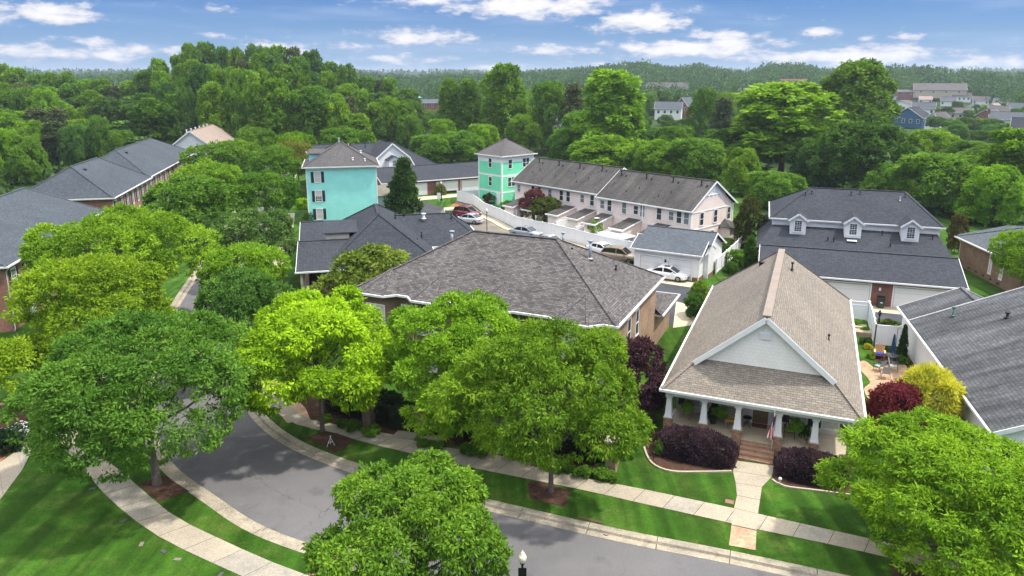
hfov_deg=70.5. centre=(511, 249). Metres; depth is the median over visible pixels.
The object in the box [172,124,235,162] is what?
white gable building
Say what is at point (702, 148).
forest tree
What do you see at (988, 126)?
forest tree
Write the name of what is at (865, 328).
bush
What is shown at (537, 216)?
vinyl fence
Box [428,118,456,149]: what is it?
forest tree
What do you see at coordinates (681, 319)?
drive
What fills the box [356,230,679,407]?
brick villa
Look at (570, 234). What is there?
vinyl fence
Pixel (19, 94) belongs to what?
forest tree
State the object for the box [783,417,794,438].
porch chair
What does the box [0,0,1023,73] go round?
sky
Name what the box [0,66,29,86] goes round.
forest tree
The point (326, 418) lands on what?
ground plant
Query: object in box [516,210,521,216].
vinyl fence
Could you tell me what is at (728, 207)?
window
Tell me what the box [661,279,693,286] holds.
drive
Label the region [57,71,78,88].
forest tree
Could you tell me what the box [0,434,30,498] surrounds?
path
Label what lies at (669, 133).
forest tree
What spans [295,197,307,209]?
bush
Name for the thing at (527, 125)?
forest tree
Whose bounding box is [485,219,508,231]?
kerb
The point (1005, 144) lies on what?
forest tree
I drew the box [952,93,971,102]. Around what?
house
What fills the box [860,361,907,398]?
patio
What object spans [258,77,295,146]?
forest tree
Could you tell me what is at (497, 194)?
back door
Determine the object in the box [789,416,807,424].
window
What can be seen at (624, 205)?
window
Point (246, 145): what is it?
street tree
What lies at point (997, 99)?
house
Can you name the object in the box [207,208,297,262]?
street tree
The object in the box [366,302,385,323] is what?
window
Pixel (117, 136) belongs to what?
forest tree
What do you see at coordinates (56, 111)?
pine tree
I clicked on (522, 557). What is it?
lamp post
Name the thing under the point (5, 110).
forest tree
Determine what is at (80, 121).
forest tree
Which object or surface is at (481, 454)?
ground plant
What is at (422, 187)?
garage door
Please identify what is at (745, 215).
garden tree
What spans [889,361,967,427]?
shrub
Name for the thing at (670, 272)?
white car
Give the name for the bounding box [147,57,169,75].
forest tree
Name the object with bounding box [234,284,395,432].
street tree
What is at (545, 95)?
forest tree
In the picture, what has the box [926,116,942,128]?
forest tree
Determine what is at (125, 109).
forest tree
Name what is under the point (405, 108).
forest tree
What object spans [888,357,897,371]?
patio chair
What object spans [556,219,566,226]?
vinyl fence
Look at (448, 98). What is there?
forest tree
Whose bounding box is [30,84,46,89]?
forest tree
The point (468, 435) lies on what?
bush
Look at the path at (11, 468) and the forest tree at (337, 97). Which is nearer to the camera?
the path at (11, 468)
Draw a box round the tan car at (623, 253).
[600,245,633,263]
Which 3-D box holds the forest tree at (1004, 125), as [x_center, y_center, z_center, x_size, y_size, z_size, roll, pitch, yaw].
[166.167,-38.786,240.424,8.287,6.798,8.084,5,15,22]
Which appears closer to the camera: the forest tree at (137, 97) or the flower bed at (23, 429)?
the flower bed at (23, 429)
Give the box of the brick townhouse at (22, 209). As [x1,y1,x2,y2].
[0,187,103,331]
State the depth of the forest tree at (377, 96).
243.46 m
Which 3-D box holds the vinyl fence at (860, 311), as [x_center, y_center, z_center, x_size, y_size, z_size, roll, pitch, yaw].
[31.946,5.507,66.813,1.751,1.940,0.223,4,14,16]
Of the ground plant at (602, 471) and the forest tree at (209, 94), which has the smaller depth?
the ground plant at (602, 471)
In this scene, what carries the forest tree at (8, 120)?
on the ground at (544, 154)
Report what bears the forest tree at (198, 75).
on the ground at (544, 154)
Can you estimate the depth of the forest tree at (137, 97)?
213.75 m
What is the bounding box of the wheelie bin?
[876,295,885,307]
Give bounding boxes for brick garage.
[758,244,969,307]
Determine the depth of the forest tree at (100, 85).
281.64 m
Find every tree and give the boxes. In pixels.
[0,62,15,81]
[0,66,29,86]
[0,81,12,91]
[0,90,24,110]
[0,108,14,112]
[0,111,25,134]
[0,128,30,183]
[0,251,176,400]
[0,305,267,486]
[5,86,43,116]
[6,135,52,183]
[11,82,31,108]
[11,120,60,168]
[14,110,34,121]
[18,201,223,309]
[23,73,43,86]
[23,108,49,140]
[24,87,59,119]
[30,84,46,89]
[39,72,59,88]
[40,120,69,172]
[42,100,76,125]
[44,86,61,106]
[46,106,71,137]
[53,82,87,117]
[55,123,91,168]
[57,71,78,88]
[67,117,87,154]
[72,106,92,119]
[76,89,103,117]
[77,78,94,91]
[84,115,109,148]
[84,125,114,159]
[85,99,110,118]
[91,78,119,95]
[92,98,126,129]
[97,128,133,157]
[99,96,115,120]
[101,84,122,103]
[108,120,132,142]
[116,103,130,137]
[118,80,135,102]
[120,95,134,103]
[125,136,150,144]
[126,107,159,138]
[128,69,147,96]
[130,92,154,110]
[132,97,171,142]
[134,71,158,97]
[138,173,249,245]
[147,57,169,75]
[147,70,173,100]
[156,81,176,137]
[159,93,189,143]
[168,157,243,215]
[169,54,183,84]
[170,84,198,138]
[173,62,188,85]
[174,77,196,111]
[178,42,201,63]
[178,140,250,176]
[179,58,199,77]
[186,62,211,124]
[190,40,214,63]
[192,266,296,342]
[194,80,230,132]
[194,240,291,323]
[205,63,220,70]
[206,68,232,111]
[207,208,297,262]
[210,46,231,69]
[214,85,248,136]
[218,138,260,158]
[222,46,244,70]
[223,66,235,85]
[226,67,251,130]
[233,59,248,70]
[234,123,275,147]
[234,168,300,228]
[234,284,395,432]
[242,67,268,114]
[243,42,264,69]
[243,82,272,140]
[247,50,270,71]
[249,143,302,176]
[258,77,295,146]
[262,46,273,53]
[264,54,282,74]
[267,44,290,63]
[267,62,295,130]
[272,138,313,175]
[273,131,317,179]
[285,88,313,134]
[286,46,300,63]
[288,55,310,75]
[292,71,310,89]
[295,86,328,144]
[300,446,515,575]
[302,49,323,75]
[305,71,321,85]
[309,242,410,301]
[312,85,330,130]
[315,70,337,94]
[317,61,340,86]
[317,100,352,142]
[319,125,371,144]
[327,92,344,118]
[334,63,360,107]
[337,83,365,112]
[343,113,376,142]
[344,96,358,113]
[352,87,373,112]
[357,76,378,100]
[363,91,385,112]
[364,101,388,141]
[368,113,394,142]
[371,78,390,95]
[376,77,399,99]
[378,95,401,142]
[382,288,548,441]
[383,156,424,213]
[391,103,415,147]
[395,114,425,148]
[396,88,425,120]
[400,100,417,117]
[409,134,455,162]
[420,115,430,130]
[421,110,435,115]
[425,312,656,492]
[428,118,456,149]
[429,112,443,119]
[436,77,462,131]
[439,130,485,162]
[453,77,483,139]
[468,123,500,149]
[473,110,494,123]
[478,62,529,140]
[504,113,544,151]
[513,95,533,115]
[517,188,548,218]
[522,196,561,222]
[528,79,568,151]
[544,127,581,160]
[559,109,602,145]
[560,82,584,127]
[567,133,635,168]
[571,67,647,159]
[587,220,602,233]
[603,118,656,161]
[605,334,668,422]
[624,138,683,174]
[642,111,652,132]
[643,92,658,115]
[647,90,672,108]
[653,124,695,160]
[656,114,674,124]
[660,120,677,132]
[661,137,727,181]
[671,95,685,100]
[676,118,698,133]
[685,87,720,137]
[698,128,745,164]
[708,97,735,129]
[717,91,738,115]
[720,147,761,195]
[724,79,850,171]
[732,195,768,249]
[736,98,744,113]
[740,235,758,270]
[744,170,808,207]
[784,136,856,187]
[805,119,923,189]
[810,56,902,155]
[812,404,1023,575]
[857,162,925,204]
[865,378,926,436]
[886,151,994,215]
[891,128,962,161]
[896,324,908,359]
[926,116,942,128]
[928,117,951,127]
[936,140,991,178]
[938,106,955,117]
[940,119,964,128]
[946,213,969,252]
[947,123,969,140]
[951,101,963,106]
[952,162,1023,226]
[956,117,976,130]
[960,130,988,139]
[962,110,975,117]
[970,129,999,141]
[972,104,979,113]
[973,126,1023,218]
[974,118,984,126]
[977,105,987,113]
[978,117,1002,127]
[978,124,1002,130]
[987,227,1023,286]
[999,123,1009,133]
[1010,108,1021,111]
[1017,92,1023,102]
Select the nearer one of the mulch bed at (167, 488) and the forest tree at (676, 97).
the mulch bed at (167, 488)
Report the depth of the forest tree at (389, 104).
214.26 m
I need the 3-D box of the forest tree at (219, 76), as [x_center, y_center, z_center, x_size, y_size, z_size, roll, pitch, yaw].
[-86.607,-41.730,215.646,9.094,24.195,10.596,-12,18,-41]
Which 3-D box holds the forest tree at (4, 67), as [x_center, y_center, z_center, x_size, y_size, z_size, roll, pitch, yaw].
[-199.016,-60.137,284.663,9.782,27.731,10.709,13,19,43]
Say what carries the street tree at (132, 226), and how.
on the lawn at (55, 524)
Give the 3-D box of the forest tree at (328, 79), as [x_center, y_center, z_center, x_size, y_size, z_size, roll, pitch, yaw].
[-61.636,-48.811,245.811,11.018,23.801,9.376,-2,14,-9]
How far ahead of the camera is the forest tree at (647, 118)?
259.15 m
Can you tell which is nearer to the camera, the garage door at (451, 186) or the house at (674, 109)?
the garage door at (451, 186)
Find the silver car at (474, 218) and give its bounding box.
[458,213,484,224]
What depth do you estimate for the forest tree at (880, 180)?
124.36 m
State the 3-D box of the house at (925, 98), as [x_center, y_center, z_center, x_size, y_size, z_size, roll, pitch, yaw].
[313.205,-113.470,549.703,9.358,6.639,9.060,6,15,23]
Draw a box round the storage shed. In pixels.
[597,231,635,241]
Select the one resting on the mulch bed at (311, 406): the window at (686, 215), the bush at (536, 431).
the bush at (536, 431)
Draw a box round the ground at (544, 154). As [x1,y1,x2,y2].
[0,112,1023,221]
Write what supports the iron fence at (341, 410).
attached to the brick pier at (368, 418)
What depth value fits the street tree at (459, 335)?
41.46 m
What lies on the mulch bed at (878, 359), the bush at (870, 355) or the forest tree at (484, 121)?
the bush at (870, 355)
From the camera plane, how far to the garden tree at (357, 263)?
66.03 m
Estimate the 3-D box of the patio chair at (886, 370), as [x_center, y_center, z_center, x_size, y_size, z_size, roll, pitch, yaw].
[27.839,9.071,53.973,0.620,1.004,0.755,5,14,19]
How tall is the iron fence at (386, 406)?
1.620 m
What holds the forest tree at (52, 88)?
on the ground at (544, 154)
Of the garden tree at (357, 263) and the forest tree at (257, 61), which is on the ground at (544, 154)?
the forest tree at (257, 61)
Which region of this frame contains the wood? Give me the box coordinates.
[12,58,1023,104]
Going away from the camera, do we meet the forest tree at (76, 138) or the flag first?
the flag
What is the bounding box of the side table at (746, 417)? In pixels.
[743,415,751,427]
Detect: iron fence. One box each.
[325,394,361,421]
[374,402,415,432]
[426,415,472,443]
[517,431,603,466]
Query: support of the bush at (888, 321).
on the lawn at (830, 511)
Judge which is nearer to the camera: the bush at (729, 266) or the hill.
the bush at (729, 266)
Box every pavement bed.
[62,443,304,575]
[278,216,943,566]
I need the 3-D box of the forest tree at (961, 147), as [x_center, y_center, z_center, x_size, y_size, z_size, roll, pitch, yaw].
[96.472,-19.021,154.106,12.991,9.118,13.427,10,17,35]
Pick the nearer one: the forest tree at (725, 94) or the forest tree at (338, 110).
the forest tree at (338, 110)
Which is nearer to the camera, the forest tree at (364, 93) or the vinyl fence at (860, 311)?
the vinyl fence at (860, 311)
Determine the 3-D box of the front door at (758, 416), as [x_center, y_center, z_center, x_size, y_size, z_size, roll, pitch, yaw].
[15.612,9.860,45.413,1.240,2.200,0.200,6,15,22]
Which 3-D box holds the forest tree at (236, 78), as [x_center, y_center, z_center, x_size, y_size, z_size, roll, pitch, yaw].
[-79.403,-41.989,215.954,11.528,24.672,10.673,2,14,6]
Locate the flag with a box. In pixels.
[766,410,775,451]
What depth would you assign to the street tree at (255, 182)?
96.70 m
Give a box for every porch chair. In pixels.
[679,399,692,420]
[724,407,734,427]
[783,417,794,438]
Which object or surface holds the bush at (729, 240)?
on the lawn at (830, 511)
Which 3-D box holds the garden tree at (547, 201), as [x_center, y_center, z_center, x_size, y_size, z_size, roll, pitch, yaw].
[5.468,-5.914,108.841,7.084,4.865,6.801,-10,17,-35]
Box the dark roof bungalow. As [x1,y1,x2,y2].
[295,203,473,292]
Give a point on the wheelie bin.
(880, 301)
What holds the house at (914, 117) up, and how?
on the ground at (544, 154)
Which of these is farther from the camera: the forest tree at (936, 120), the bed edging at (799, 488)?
the forest tree at (936, 120)
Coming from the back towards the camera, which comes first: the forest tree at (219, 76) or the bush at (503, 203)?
the forest tree at (219, 76)
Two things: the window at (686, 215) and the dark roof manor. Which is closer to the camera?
the window at (686, 215)
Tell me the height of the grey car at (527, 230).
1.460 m
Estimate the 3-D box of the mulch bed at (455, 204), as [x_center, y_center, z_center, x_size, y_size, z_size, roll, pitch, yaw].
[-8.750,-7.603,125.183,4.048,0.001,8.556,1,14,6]
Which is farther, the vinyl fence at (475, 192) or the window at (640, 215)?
the vinyl fence at (475, 192)
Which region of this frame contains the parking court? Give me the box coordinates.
[441,209,509,232]
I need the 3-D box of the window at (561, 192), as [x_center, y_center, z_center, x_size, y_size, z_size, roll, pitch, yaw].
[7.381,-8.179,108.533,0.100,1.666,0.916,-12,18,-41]
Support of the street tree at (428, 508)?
on the lawn at (55, 524)
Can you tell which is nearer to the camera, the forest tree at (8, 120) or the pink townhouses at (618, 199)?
the pink townhouses at (618, 199)
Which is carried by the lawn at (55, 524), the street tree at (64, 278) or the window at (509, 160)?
the street tree at (64, 278)
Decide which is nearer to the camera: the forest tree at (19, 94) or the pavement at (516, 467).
the pavement at (516, 467)
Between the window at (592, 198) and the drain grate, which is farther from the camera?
the window at (592, 198)
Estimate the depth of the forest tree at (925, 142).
163.79 m
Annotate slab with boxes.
[393,430,416,439]
[420,435,441,443]
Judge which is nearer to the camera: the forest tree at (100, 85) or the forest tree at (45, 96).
the forest tree at (45, 96)
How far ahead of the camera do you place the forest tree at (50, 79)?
280.95 m
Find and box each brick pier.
[362,398,374,426]
[414,406,428,436]
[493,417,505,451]
[604,435,619,471]
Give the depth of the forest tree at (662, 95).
396.45 m
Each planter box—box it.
[854,324,866,327]
[855,328,871,337]
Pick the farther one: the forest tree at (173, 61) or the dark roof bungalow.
the forest tree at (173, 61)
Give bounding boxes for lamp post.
[518,550,526,575]
[877,310,881,324]
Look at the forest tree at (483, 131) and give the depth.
191.99 m
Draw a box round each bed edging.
[643,446,731,472]
[771,479,850,494]
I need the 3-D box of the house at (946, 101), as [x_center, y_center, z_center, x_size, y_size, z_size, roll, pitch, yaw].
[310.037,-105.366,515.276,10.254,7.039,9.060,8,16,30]
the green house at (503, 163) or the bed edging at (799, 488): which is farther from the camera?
the green house at (503, 163)
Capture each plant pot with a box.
[710,415,716,423]
[800,434,810,444]
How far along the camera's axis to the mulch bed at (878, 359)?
57.64 m
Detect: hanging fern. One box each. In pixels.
[680,400,694,412]
[711,406,728,419]
[788,417,804,432]
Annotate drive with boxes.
[418,194,456,199]
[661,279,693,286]
[673,301,694,327]
[858,304,899,313]
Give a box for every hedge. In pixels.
[654,422,739,469]
[772,446,849,488]
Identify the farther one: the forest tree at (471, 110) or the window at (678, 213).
the forest tree at (471, 110)
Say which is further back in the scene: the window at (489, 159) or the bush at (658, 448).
the window at (489, 159)
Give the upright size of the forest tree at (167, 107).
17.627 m
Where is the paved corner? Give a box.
[273,381,309,422]
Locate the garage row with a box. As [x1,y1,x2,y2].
[377,161,477,194]
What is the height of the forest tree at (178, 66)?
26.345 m
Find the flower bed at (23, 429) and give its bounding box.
[0,420,33,447]
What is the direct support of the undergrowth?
on the ground at (544, 154)
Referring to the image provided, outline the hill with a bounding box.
[421,78,1012,107]
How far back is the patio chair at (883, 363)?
55.01 m
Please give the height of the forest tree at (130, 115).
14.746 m
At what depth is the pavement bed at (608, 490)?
38.86 m
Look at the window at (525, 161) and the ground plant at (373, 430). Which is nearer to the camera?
the ground plant at (373, 430)
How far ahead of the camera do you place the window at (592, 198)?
104.16 m
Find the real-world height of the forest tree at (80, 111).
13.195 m
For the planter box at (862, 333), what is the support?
on the lawn at (830, 511)
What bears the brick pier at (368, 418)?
on the lawn at (830, 511)
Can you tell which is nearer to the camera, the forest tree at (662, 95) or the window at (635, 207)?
the window at (635, 207)
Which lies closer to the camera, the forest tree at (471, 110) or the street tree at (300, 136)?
the street tree at (300, 136)
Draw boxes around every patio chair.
[873,360,887,371]
[880,367,890,378]
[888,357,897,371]
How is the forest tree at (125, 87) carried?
on the ground at (544, 154)
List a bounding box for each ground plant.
[319,413,332,423]
[335,418,347,428]
[345,418,361,432]
[360,422,381,437]
[415,437,427,447]
[424,439,444,450]
[458,442,478,454]
[466,444,488,458]
[544,457,565,473]
[563,461,574,473]
[572,464,591,478]
[590,462,613,481]
[606,471,619,483]
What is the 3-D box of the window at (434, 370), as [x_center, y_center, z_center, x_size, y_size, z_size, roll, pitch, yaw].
[-6.263,8.100,53.560,1.716,1.916,0.100,6,15,24]
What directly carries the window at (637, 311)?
in the brick villa
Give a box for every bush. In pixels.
[0,427,26,456]
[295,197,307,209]
[297,189,306,197]
[300,211,313,221]
[323,385,358,412]
[344,396,380,417]
[374,388,406,422]
[389,400,415,427]
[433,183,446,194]
[452,410,473,438]
[481,192,495,204]
[499,200,511,209]
[512,412,544,448]
[539,423,576,455]
[568,425,605,463]
[609,414,636,458]
[654,437,664,454]
[684,292,705,317]
[686,280,709,297]
[721,261,739,273]
[722,241,730,250]
[724,237,733,244]
[725,249,743,266]
[854,318,862,325]
[859,337,871,343]
[860,327,869,330]
[863,343,872,349]
[866,352,876,358]
[879,318,901,325]
[881,345,891,352]
[894,354,909,364]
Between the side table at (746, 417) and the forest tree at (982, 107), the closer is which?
the side table at (746, 417)
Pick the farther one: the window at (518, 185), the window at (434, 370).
the window at (518, 185)
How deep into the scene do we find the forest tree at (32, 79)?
281.19 m
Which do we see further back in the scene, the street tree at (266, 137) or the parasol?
the street tree at (266, 137)
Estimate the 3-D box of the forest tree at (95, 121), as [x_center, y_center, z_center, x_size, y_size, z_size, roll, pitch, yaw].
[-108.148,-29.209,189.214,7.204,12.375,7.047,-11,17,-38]
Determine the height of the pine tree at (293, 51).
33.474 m
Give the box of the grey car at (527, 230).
[509,225,542,235]
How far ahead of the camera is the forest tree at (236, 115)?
185.41 m
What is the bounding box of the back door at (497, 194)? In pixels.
[496,192,499,204]
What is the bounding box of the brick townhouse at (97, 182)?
[30,157,152,238]
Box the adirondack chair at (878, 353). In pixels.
[874,343,885,359]
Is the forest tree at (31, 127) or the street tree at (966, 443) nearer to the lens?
the street tree at (966, 443)
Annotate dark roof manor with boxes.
[305,140,436,167]
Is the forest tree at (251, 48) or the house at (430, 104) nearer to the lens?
the forest tree at (251, 48)
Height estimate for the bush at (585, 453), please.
2.058 m
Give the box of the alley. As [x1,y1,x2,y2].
[413,200,902,325]
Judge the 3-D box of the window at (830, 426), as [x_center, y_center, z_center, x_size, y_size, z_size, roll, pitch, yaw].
[19.359,10.083,43.959,1.066,1.866,0.100,6,15,22]
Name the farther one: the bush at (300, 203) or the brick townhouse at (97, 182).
the bush at (300, 203)
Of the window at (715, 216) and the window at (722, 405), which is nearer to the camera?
the window at (722, 405)
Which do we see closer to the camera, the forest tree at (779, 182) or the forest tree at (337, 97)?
the forest tree at (779, 182)
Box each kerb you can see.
[139,165,359,570]
[233,167,848,575]
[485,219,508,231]
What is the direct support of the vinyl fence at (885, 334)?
on the lawn at (830, 511)
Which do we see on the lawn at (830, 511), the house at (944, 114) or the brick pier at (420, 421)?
the brick pier at (420, 421)
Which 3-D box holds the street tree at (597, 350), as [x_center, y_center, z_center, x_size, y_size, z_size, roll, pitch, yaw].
[1.391,8.468,38.123,11.867,9.934,10.446,-2,14,-8]
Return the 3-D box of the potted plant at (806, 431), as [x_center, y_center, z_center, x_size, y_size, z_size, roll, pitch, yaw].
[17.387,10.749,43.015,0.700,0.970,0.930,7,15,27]
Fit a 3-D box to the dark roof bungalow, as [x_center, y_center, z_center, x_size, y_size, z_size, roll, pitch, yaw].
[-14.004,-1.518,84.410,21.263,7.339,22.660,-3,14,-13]
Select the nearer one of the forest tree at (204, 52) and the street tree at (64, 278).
the street tree at (64, 278)
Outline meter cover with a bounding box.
[725,499,733,504]
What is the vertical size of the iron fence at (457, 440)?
1.620 m
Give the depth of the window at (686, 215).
91.74 m
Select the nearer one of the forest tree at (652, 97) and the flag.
the flag
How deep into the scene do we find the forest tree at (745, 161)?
133.74 m
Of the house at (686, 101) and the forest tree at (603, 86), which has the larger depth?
the house at (686, 101)
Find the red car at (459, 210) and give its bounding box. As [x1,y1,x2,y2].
[452,205,481,216]
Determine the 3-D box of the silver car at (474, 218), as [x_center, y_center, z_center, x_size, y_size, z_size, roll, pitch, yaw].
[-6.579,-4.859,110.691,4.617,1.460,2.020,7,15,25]
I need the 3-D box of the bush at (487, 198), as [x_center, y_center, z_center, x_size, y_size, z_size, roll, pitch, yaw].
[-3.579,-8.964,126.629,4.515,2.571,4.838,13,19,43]
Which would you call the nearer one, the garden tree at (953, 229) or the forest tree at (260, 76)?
the garden tree at (953, 229)
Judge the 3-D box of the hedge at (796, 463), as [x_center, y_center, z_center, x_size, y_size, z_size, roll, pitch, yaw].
[16.854,12.065,40.785,4.151,1.688,2.690,6,15,22]
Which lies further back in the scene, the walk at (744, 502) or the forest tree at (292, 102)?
the forest tree at (292, 102)
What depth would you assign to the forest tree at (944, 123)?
269.02 m
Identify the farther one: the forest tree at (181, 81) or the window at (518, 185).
the forest tree at (181, 81)
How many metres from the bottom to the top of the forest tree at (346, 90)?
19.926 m
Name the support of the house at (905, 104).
on the ground at (544, 154)
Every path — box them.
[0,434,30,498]
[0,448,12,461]
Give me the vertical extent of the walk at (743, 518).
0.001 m
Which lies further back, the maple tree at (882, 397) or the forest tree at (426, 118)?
the forest tree at (426, 118)
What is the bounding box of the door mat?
[751,422,766,428]
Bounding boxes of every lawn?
[0,164,354,575]
[244,169,1023,575]
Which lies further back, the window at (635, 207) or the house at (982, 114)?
the house at (982, 114)
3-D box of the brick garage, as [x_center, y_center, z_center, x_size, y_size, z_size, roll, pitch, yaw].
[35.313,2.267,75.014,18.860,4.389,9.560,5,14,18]
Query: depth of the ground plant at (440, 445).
43.75 m
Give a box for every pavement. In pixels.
[43,375,308,575]
[256,213,974,573]
[469,205,585,247]
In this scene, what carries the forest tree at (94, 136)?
on the ground at (544, 154)
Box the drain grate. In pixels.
[578,516,602,523]
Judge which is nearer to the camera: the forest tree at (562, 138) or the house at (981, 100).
the forest tree at (562, 138)
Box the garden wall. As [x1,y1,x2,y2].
[0,373,52,429]
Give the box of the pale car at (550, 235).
[541,234,560,238]
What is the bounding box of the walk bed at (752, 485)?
[736,462,769,513]
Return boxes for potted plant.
[707,405,720,419]
[798,424,810,440]
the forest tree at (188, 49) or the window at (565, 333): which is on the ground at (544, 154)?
the forest tree at (188, 49)
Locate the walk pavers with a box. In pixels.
[729,525,755,549]
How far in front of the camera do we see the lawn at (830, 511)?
38.84 m
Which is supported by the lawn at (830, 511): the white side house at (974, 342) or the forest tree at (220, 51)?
the white side house at (974, 342)
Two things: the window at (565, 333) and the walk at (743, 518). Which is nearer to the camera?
the walk at (743, 518)
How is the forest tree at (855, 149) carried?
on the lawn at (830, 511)
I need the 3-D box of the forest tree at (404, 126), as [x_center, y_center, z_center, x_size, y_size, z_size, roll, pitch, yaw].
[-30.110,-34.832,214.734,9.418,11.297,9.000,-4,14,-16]
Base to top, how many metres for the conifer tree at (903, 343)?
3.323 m
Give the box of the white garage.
[629,225,726,280]
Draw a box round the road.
[153,166,783,575]
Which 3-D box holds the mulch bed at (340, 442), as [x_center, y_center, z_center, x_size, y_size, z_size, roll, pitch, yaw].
[-11.443,11.767,44.970,3.159,0.001,1.856,8,16,30]
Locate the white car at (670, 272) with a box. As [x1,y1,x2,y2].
[646,264,689,281]
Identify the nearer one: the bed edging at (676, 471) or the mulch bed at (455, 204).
the bed edging at (676, 471)
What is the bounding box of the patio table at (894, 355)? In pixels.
[885,353,898,364]
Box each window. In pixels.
[10,266,16,283]
[313,171,320,182]
[315,190,322,201]
[316,208,323,219]
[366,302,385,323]
[418,353,437,373]
[488,158,491,167]
[488,176,491,185]
[508,159,511,168]
[508,176,514,186]
[517,184,520,192]
[522,157,529,166]
[548,188,551,196]
[559,190,563,200]
[562,333,585,358]
[566,191,570,201]
[580,193,584,202]
[589,194,594,205]
[599,199,604,209]
[607,200,611,211]
[621,202,626,214]
[627,316,631,338]
[633,205,638,214]
[635,307,639,336]
[639,205,644,217]
[656,208,661,220]
[668,211,673,220]
[676,211,681,223]
[683,212,689,225]
[685,398,700,408]
[699,212,703,226]
[713,209,717,222]
[718,404,734,414]
[726,206,730,219]
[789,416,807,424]
[820,421,839,431]
[987,254,991,274]
[998,268,1003,280]
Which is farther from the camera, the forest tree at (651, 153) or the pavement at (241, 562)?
the forest tree at (651, 153)
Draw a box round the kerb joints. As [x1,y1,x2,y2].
[155,225,817,573]
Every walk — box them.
[732,508,757,529]
[733,461,773,512]
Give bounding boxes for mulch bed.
[138,475,188,501]
[300,394,604,467]
[304,431,355,452]
[449,202,467,206]
[528,481,569,506]
[645,427,739,470]
[773,457,849,492]
[871,345,913,368]
[888,558,937,575]
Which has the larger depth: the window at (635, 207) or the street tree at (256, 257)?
the window at (635, 207)
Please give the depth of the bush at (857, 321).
64.61 m
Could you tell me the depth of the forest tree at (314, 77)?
241.40 m
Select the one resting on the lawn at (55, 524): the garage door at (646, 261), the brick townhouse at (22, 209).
the brick townhouse at (22, 209)
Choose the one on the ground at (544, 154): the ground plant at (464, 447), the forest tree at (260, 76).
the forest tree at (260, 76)
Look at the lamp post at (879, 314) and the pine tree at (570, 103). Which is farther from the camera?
the pine tree at (570, 103)
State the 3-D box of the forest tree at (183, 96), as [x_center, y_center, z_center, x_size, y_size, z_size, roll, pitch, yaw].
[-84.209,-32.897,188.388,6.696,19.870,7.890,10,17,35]
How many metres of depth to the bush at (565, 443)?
42.94 m
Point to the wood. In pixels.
(996, 83)
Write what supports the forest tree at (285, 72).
on the ground at (544, 154)
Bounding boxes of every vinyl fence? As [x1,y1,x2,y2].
[457,191,633,252]
[460,190,478,197]
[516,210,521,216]
[535,215,547,221]
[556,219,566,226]
[575,225,583,230]
[715,235,744,273]
[851,300,869,320]
[867,301,877,344]
[875,325,902,346]
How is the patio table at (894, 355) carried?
on the patio
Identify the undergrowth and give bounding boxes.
[0,123,434,194]
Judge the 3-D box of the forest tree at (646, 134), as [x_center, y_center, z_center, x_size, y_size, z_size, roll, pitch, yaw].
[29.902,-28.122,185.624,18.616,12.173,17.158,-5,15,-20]
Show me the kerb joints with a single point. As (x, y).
(518, 516)
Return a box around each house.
[301,138,397,220]
[415,96,438,110]
[474,138,537,206]
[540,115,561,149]
[646,82,688,95]
[654,101,683,119]
[679,97,692,117]
[756,187,951,259]
[780,79,806,81]
[891,100,912,108]
[892,107,929,128]
[896,89,917,99]
[896,286,1023,472]
[911,102,936,113]
[912,83,967,97]
[918,96,932,101]
[923,111,949,128]
[940,97,956,105]
[940,107,973,119]
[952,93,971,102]
[954,225,1023,290]
[966,103,980,113]
[972,96,989,104]
[974,109,997,118]
[986,108,1023,123]
[987,105,1009,111]
[992,98,1010,103]
[1007,102,1023,108]
[1010,117,1023,133]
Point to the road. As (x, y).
(251, 468)
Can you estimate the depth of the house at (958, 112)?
364.34 m
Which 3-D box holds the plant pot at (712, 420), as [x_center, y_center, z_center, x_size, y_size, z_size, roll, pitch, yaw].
[12.672,10.709,45.646,0.484,0.440,0.484,0,14,0]
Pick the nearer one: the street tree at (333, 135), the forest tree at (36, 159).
the forest tree at (36, 159)
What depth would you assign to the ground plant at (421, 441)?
43.95 m
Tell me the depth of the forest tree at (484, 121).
232.43 m
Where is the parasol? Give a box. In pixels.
[890,334,895,362]
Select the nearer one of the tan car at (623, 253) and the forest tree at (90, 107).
the tan car at (623, 253)
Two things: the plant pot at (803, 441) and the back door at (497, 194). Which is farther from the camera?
the back door at (497, 194)
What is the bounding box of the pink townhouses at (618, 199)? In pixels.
[502,157,737,241]
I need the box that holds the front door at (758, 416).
[749,409,770,424]
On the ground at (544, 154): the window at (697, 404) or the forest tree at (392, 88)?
the forest tree at (392, 88)
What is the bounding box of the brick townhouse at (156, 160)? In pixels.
[101,138,193,200]
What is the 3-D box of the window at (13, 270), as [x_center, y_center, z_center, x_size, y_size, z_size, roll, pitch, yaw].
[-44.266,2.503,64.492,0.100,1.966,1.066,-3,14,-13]
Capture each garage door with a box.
[415,183,426,194]
[436,180,457,192]
[461,179,477,190]
[639,253,663,268]
[667,257,692,280]
[825,280,871,304]
[891,285,948,307]
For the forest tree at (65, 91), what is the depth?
242.92 m
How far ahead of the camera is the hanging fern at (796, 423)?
42.55 m

